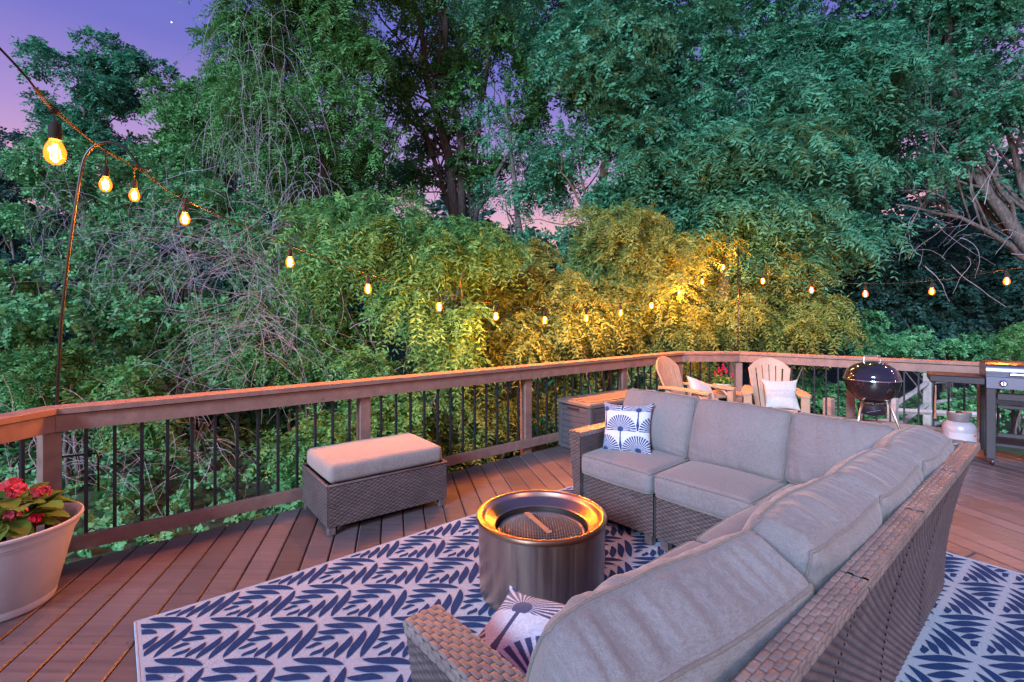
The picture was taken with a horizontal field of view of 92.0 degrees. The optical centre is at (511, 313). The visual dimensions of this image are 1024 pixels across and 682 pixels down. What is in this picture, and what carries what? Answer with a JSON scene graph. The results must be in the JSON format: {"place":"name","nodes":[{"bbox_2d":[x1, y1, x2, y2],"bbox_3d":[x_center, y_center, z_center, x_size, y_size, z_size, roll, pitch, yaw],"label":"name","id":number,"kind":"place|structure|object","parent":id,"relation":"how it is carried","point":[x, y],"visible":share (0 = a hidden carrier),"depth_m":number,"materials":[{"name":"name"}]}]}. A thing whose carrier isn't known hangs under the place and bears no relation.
{"place":"outdoors","nodes":[
{"label":"outdoors","id":0,"kind":"place"},
{"bbox_2d":[0,312,1023,563],"bbox_3d":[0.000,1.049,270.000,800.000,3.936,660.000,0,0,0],"label":"ground","id":1,"kind":"structure","parent":0,"point":[266,488],"depth_m":6.25,"materials":[{"name":"plant"}]},
{"bbox_2d":[0,126,83,350],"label":"tree","id":2,"kind":"object","parent":1,"relation":"on","point":[8,252],"visible":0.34,"depth_m":11.88,"materials":[{"name":"green plant"}]},
{"bbox_2d":[0,259,93,454],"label":"shrub","id":3,"kind":"object","parent":1,"relation":"on","point":[26,317],"visible":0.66,"depth_m":5.95,"materials":[{"name":"green plant"}]},
{"bbox_2d":[5,235,124,356],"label":"tree","id":4,"kind":"object","parent":1,"relation":"on","point":[68,333],"visible":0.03,"depth_m":14.16,"materials":[{"name":"green plant"}]},
{"bbox_2d":[8,24,184,345],"bbox_3d":[-14.212,-4.210,16.865,6.116,11.353,3.947,0,0,0],"label":"tree","id":5,"kind":"object","parent":1,"relation":"on","point":[105,76],"visible":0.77,"depth_m":16.58,"materials":[{"name":"green plant"}]},
{"bbox_2d":[0,337,195,488],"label":"shrub","id":6,"kind":"object","parent":1,"relation":"on","point":[39,376],"visible":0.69,"depth_m":5.30,"materials":[{"name":"green plant"}]},
{"bbox_2d":[0,129,232,444],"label":"vine tangle","id":7,"kind":"object","parent":1,"relation":"on","point":[54,193],"visible":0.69,"depth_m":7.13,"materials":[{"name":"plant"}]},
{"bbox_2d":[28,212,207,355],"bbox_3d":[-12.727,-0.787,15.239,6.463,5.173,4.232,0,0,16],"label":"tree","id":8,"kind":"object","parent":1,"relation":"on","point":[76,279],"visible":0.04,"depth_m":14.83,"materials":[{"name":"green plant"}]},
{"bbox_2d":[0,375,264,534],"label":"vine tangle","id":9,"kind":"object","parent":1,"relation":"on","point":[63,440],"visible":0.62,"depth_m":4.78,"materials":[{"name":"plant"}]},
{"bbox_2d":[0,128,306,356],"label":"shrub","id":10,"kind":"object","parent":1,"relation":"on","point":[22,171],"visible":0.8,"depth_m":8.77,"materials":[{"name":"green plant"}]},
{"bbox_2d":[17,225,289,441],"bbox_3d":[-5.433,0.320,7.525,4.274,3.327,2.313,0,0,20],"label":"shrub","id":11,"kind":"object","parent":1,"relation":"on","point":[145,323],"visible":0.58,"depth_m":7.14,"materials":[{"name":"green plant"}]},
{"bbox_2d":[42,177,269,352],"bbox_3d":[-9.607,-1.030,14.335,7.874,5.591,4.873,0,0,0],"label":"tree","id":12,"kind":"object","parent":1,"relation":"on","point":[220,283],"visible":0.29,"depth_m":14.14,"materials":[{"name":"green plant"}]},
{"bbox_2d":[41,60,300,290],"bbox_3d":[-9.868,-3.052,14.870,7.062,8.830,4.025,0,0,0],"label":"tree","id":13,"kind":"object","parent":1,"relation":"on","point":[175,105],"visible":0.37,"depth_m":14.07,"materials":[{"name":"green plant"}]},
{"bbox_2d":[2,126,389,460],"bbox_3d":[-4.322,-0.385,6.439,5.804,4.524,3.324,0,0,0],"label":"vine tangle","id":14,"kind":"object","parent":1,"relation":"on","point":[216,273],"visible":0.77,"depth_m":6.39,"materials":[{"name":"plant"}]},
{"bbox_2d":[154,229,390,445],"bbox_3d":[-3.345,0.442,6.970,3.303,3.358,1.855,0,0,0],"label":"shrub","id":15,"kind":"object","parent":1,"relation":"on","point":[329,321],"visible":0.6,"depth_m":6.69,"materials":[{"name":"green plant"}]},
{"bbox_2d":[178,0,453,383],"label":"tree","id":16,"kind":"object","parent":1,"relation":"on","point":[336,35],"visible":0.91,"depth_m":10.59,"materials":[{"name":"green plant"}]},
{"bbox_2d":[165,0,360,307],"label":"hanging vine","id":17,"kind":"object","parent":16,"relation":"hanging from","point":[269,151],"visible":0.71,"depth_m":9.51,"materials":[{"name":"plant"}]},
{"bbox_2d":[240,205,391,374],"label":"tree","id":18,"kind":"object","parent":1,"relation":"on","point":[275,226],"visible":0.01,"depth_m":14.90,"materials":[{"name":"green plant"}]},
{"bbox_2d":[240,343,473,510],"bbox_3d":[-1.619,1.364,5.598,1.758,2.034,2.357,0,0,28],"label":"shrub","id":19,"kind":"object","parent":1,"relation":"on","point":[306,440],"visible":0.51,"depth_m":5.43,"materials":[{"name":"green plant"}]},
{"bbox_2d":[321,271,665,392],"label":"dry branches","id":20,"kind":"object","parent":19,"relation":"on","point":[480,333],"visible":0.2,"depth_m":6.13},
{"bbox_2d":[264,182,539,443],"bbox_3d":[-1.362,0.348,6.382,3.291,4.106,2.554,0,0,26],"label":"shrub","id":21,"kind":"object","parent":1,"relation":"on","point":[413,250],"visible":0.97,"depth_m":5.75,"materials":[{"name":"green plant"}]},
{"bbox_2d":[334,282,484,365],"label":"tree","id":22,"kind":"object","parent":1,"relation":"on","point":[402,344],"visible":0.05,"depth_m":15.87,"materials":[{"name":"green plant"}]},
{"bbox_2d":[0,359,855,563],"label":"ground cover","id":23,"kind":"object","parent":1,"relation":"on","point":[107,505],"visible":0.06,"depth_m":5.76,"materials":[{"name":"green plant"}]},
{"bbox_2d":[300,0,589,348],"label":"tree","id":24,"kind":"object","parent":1,"relation":"on","point":[444,66],"visible":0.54,"depth_m":13.88,"materials":[{"name":"green plant"}]},
{"bbox_2d":[361,76,575,396],"bbox_3d":[-1.198,-1.704,12.426,5.798,8.568,2.135,0,0,19],"label":"tree","id":25,"kind":"object","parent":1,"relation":"on","point":[517,223],"visible":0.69,"depth_m":11.99,"materials":[{"name":"green plant"}]},
{"bbox_2d":[404,282,570,365],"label":"tree","id":26,"kind":"object","parent":1,"relation":"on","point":[491,311],"depth_m":15.84,"materials":[{"name":"green plant"}]},
{"bbox_2d":[405,364,579,472],"bbox_3d":[-0.311,1.546,6.830,2.906,1.925,1.488,0,0,-31],"label":"shrub","id":27,"kind":"object","parent":1,"relation":"on","point":[480,426],"visible":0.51,"depth_m":6.38,"materials":[{"name":"green plant"}]},
{"bbox_2d":[0,446,1023,681],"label":"deck","id":28,"kind":"structure","parent":1,"relation":"on","point":[78,626],"depth_m":2.97,"materials":[{"name":"brown wood"}]},
{"bbox_2d":[0,477,83,622],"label":"flower planter","id":29,"kind":"object","parent":28,"relation":"on","point":[36,533],"visible":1,"depth_m":2.42,"materials":[{"name":"white ceramic"}]},
{"bbox_2d":[301,433,446,535],"bbox_3d":[-1.034,1.230,3.730,0.905,0.461,0.620,0,0,-37],"label":"storage ottoman","id":30,"kind":"object","parent":28,"relation":"on","point":[349,482],"visible":1,"depth_m":3.50,"materials":[{"name":"wicker"}]},
{"bbox_2d":[0,351,1013,552],"bbox_3d":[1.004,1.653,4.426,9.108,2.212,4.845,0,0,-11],"label":"deck railing","id":31,"kind":"object","parent":28,"relation":"attached to","point":[46,426],"visible":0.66,"depth_m":3.77,"materials":[{"name":"brown wood"}]},
{"bbox_2d":[55,140,149,490],"bbox_3d":[-2.573,0.383,3.108,0.499,2.956,0.066,0,0,-20],"label":"shepherd hook pole","id":32,"kind":"object","parent":31,"relation":"attached to","point":[69,248],"visible":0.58,"depth_m":3.07,"materials":[{"name":"black metal"}]},
{"bbox_2d":[733,246,738,350],"bbox_3d":[3.254,0.339,7.183,0.084,2.645,0.018,0,0,0],"label":"slim light pole","id":33,"kind":"object","parent":31,"relation":"attached to","point":[737,297],"visible":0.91,"depth_m":7.18,"materials":[{"name":"black metal"}]},
{"bbox_2d":[0,47,1023,321],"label":"string lights","id":34,"kind":"object","parent":33,"relation":"hanging from","point":[54,129],"visible":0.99,"depth_m":3.27,"materials":[{"name":"yellow"}]},
{"bbox_2d":[134,486,1023,681],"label":"rug","id":35,"kind":"object","parent":28,"relation":"on","point":[341,619],"visible":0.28,"depth_m":2.35,"materials":[{"name":"blue fabric"}]},
{"bbox_2d":[476,490,606,611],"bbox_3d":[0.155,1.250,2.610,0.684,0.403,0.684,0,0,0],"label":"fire pit","id":36,"kind":"object","parent":35,"relation":"on","point":[549,545],"visible":0.96,"depth_m":2.40,"materials":[{"name":"silver metal"}]},
{"bbox_2d":[403,388,980,681],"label":"sectional sofa","id":37,"kind":"object","parent":35,"relation":"on","point":[810,547],"visible":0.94,"depth_m":1.45,"materials":[{"name":"grey fabric"}]},
{"bbox_2d":[478,586,564,676],"bbox_3d":[0.065,0.969,1.374,0.473,0.130,0.473,-6,9,33],"label":"throw pillow","id":38,"kind":"object","parent":37,"relation":"on","point":[511,631],"visible":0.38,"depth_m":1.44,"materials":[{"name":"fabric"}]},
{"bbox_2d":[603,401,653,453],"bbox_3d":[0.826,0.827,3.535,0.385,0.385,0.150,-4,-18,32],"label":"throw pillow","id":39,"kind":"object","parent":37,"relation":"on","point":[627,428],"visible":0.94,"depth_m":3.47,"materials":[{"name":"fabric"}]},
{"bbox_2d":[557,389,628,448],"bbox_3d":[1.113,1.190,5.592,1.172,0.532,0.520,0,0,-36],"label":"deck box","id":40,"kind":"object","parent":28,"relation":"on","point":[580,411],"visible":0.37,"depth_m":5.31,"materials":[{"name":"brown plastic"}]},
{"bbox_2d":[656,356,736,401],"bbox_3d":[2.146,1.005,5.973,0.712,0.926,0.837,0,0,-40],"label":"adirondack chair","id":41,"kind":"object","parent":28,"relation":"on","point":[668,372],"visible":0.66,"depth_m":6.10,"materials":[{"name":"beige wood"}]},
{"bbox_2d":[686,375,714,398],"bbox_3d":[2.249,0.923,5.842,0.363,0.120,0.363,21,37,-16],"label":"chair pillow","id":42,"kind":"object","parent":41,"relation":"on","point":[696,384],"visible":0.52,"depth_m":5.83,"materials":[{"name":"fabric"}]},
{"bbox_2d":[712,390,743,399],"bbox_3d":[2.660,1.226,6.200,0.520,0.471,0.450,0,0,-10],"label":"side table","id":43,"kind":"object","parent":28,"relation":"on","point":[717,396],"visible":0.14,"depth_m":6.02,"materials":[{"name":"beige wood"}]},
{"bbox_2d":[711,364,735,393],"bbox_3d":[2.640,0.810,6.174,0.286,0.358,0.249,0,0,0],"label":"potted salvia","id":44,"kind":"object","parent":43,"relation":"on","point":[726,381],"visible":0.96,"depth_m":6.15,"materials":[{"name":"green plant"}]},
{"bbox_2d":[741,357,811,412],"bbox_3d":[3.037,1.005,5.772,0.696,0.926,0.837,0,0,22],"label":"adirondack chair","id":45,"kind":"object","parent":28,"relation":"on","point":[766,365],"visible":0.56,"depth_m":6.00,"materials":[{"name":"beige wood"}]},
{"bbox_2d":[762,379,800,410],"bbox_3d":[3.061,0.927,5.623,0.374,0.374,0.121,-2,-26,19],"label":"chair pillow","id":46,"kind":"object","parent":45,"relation":"on","point":[781,394],"visible":0.97,"depth_m":5.58,"materials":[{"name":"fabric"}]},
{"bbox_2d":[842,355,902,429],"bbox_3d":[4.072,0.961,5.615,0.573,0.968,0.587,0,0,0],"label":"kettle grill","id":47,"kind":"object","parent":28,"relation":"on","point":[872,387],"visible":0.99,"depth_m":5.46,"materials":[{"name":"black metal"}]},
{"bbox_2d":[941,411,976,442],"bbox_3d":[4.550,1.230,5.029,0.273,0.463,0.274,0,0,5],"label":"propane tank","id":48,"kind":"object","parent":28,"relation":"on","point":[958,425],"visible":0.7,"depth_m":4.95,"materials":[{"name":"white metal"}]},
{"bbox_2d":[927,359,1023,464],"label":"gas grill","id":49,"kind":"object","parent":28,"relation":"on","point":[991,377],"visible":0.99,"depth_m":4.76,"materials":[{"name":"silver metal"}]},
{"bbox_2d":[934,385,936,418],"bbox_3d":[4.271,0.891,4.985,0.026,0.341,0.024,0,0,15],"label":"grill brush","id":50,"kind":"object","parent":49,"relation":"hanging from","point":[935,405],"visible":1,"depth_m":4.98,"materials":[{"name":"brown wood"}]},
{"bbox_2d":[6,135,1023,367],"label":"wood","id":51,"kind":"object","parent":1,"relation":"on","point":[929,222],"visible":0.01,"depth_m":23.68,"materials":[{"name":"teal plant"}]},
{"bbox_2d":[391,237,652,457],"bbox_3d":[0.149,0.640,7.028,2.559,3.436,3.676,0,0,39],"label":"shrub","id":52,"kind":"object","parent":1,"relation":"on","point":[530,335],"visible":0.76,"depth_m":6.72,"materials":[{"name":"green plant"}]},
{"bbox_2d":[500,278,690,391],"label":"tree","id":53,"kind":"object","parent":1,"relation":"on","point":[640,378],"visible":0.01,"depth_m":14.67,"materials":[{"name":"green plant"}]},
{"bbox_2d":[439,0,823,392],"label":"tree","id":54,"kind":"object","parent":1,"relation":"on","point":[597,65],"visible":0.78,"depth_m":9.01,"materials":[{"name":"green plant"}]},
{"bbox_2d":[536,341,729,395],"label":"shrub","id":55,"kind":"object","parent":1,"relation":"on","point":[568,378],"visible":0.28,"depth_m":8.08,"materials":[{"name":"green plant"}]},
{"bbox_2d":[547,198,755,393],"bbox_3d":[2.195,0.440,7.973,3.753,4.665,2.526,0,0,0],"label":"shrub","id":56,"kind":"object","parent":1,"relation":"on","point":[625,261],"visible":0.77,"depth_m":7.78,"materials":[{"name":"green plant"}]},
{"bbox_2d":[634,262,759,381],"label":"tree","id":57,"kind":"object","parent":1,"relation":"on","point":[665,346],"visible":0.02,"depth_m":14.36,"materials":[{"name":"green plant"}]},
{"bbox_2d":[484,0,1022,395],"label":"tree","id":58,"kind":"object","parent":1,"relation":"on","point":[527,38],"depth_m":12.33,"materials":[{"name":"green plant"}]},
{"bbox_2d":[622,230,886,386],"bbox_3d":[4.293,0.616,8.934,4.971,4.564,2.895,0,0,0],"label":"shrub","id":59,"kind":"object","parent":1,"relation":"on","point":[809,324],"visible":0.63,"depth_m":8.43,"materials":[{"name":"green plant"}]},
{"bbox_2d":[606,10,949,399],"bbox_3d":[4.544,-1.292,8.722,5.989,8.473,4.060,0,0,0],"label":"tree","id":60,"kind":"object","parent":1,"relation":"on","point":[791,143],"visible":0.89,"depth_m":8.25,"materials":[{"name":"green plant"}]},
{"bbox_2d":[662,236,897,379],"bbox_3d":[7.800,0.099,13.662,6.412,4.634,3.983,0,0,-15],"label":"tree","id":61,"kind":"object","parent":1,"relation":"on","point":[824,350],"visible":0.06,"depth_m":12.71,"materials":[{"name":"green plant"}]},
{"bbox_2d":[757,369,916,424],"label":"shrub","id":62,"kind":"object","parent":1,"relation":"on","point":[819,386],"visible":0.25,"depth_m":10.02,"materials":[{"name":"green plant"}]},
{"bbox_2d":[759,145,967,404],"bbox_3d":[8.705,-0.892,13.255,5.715,6.762,3.582,0,0,0],"label":"tree","id":63,"kind":"object","parent":1,"relation":"on","point":[871,301],"visible":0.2,"depth_m":12.53,"materials":[{"name":"green plant"}]},
{"bbox_2d":[739,0,1023,262],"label":"tree","id":64,"kind":"object","parent":1,"relation":"on","point":[967,130],"visible":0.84,"depth_m":9.29,"materials":[{"name":"green plant"}]},
{"bbox_2d":[886,149,1023,306],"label":"dry branches","id":65,"kind":"object","parent":64,"relation":"hanging from","point":[959,231],"visible":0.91,"depth_m":8.72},
{"bbox_2d":[811,309,1023,433],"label":"shrub","id":66,"kind":"object","parent":1,"relation":"on","point":[955,347],"visible":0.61,"depth_m":11.46,"materials":[{"name":"green plant"}]},
{"bbox_2d":[823,373,1023,426],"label":"split rail fence","id":67,"kind":"object","parent":1,"relation":"on","point":[926,405],"visible":0.3,"depth_m":8.59,"materials":[{"name":"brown wood"}]},
{"bbox_2d":[848,210,1023,410],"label":"tree","id":68,"kind":"object","parent":1,"relation":"on","point":[921,308],"visible":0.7,"depth_m":12.45,"materials":[{"name":"green plant"}]},
{"bbox_2d":[931,198,1023,343],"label":"tree","id":69,"kind":"object","parent":1,"relation":"on","point":[1015,286],"visible":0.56,"depth_m":12.45,"materials":[{"name":"green plant"}]},
{"bbox_2d":[984,322,1023,434],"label":"shrub","id":70,"kind":"object","parent":1,"relation":"on","point":[1015,343],"visible":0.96,"depth_m":9.51,"materials":[{"name":"green plant"}]},
{"bbox_2d":[0,0,1023,311],"label":"sky","id":71,"kind":"structure","parent":0,"point":[147,25],"materials":[{"name":"purple"}]}
]}

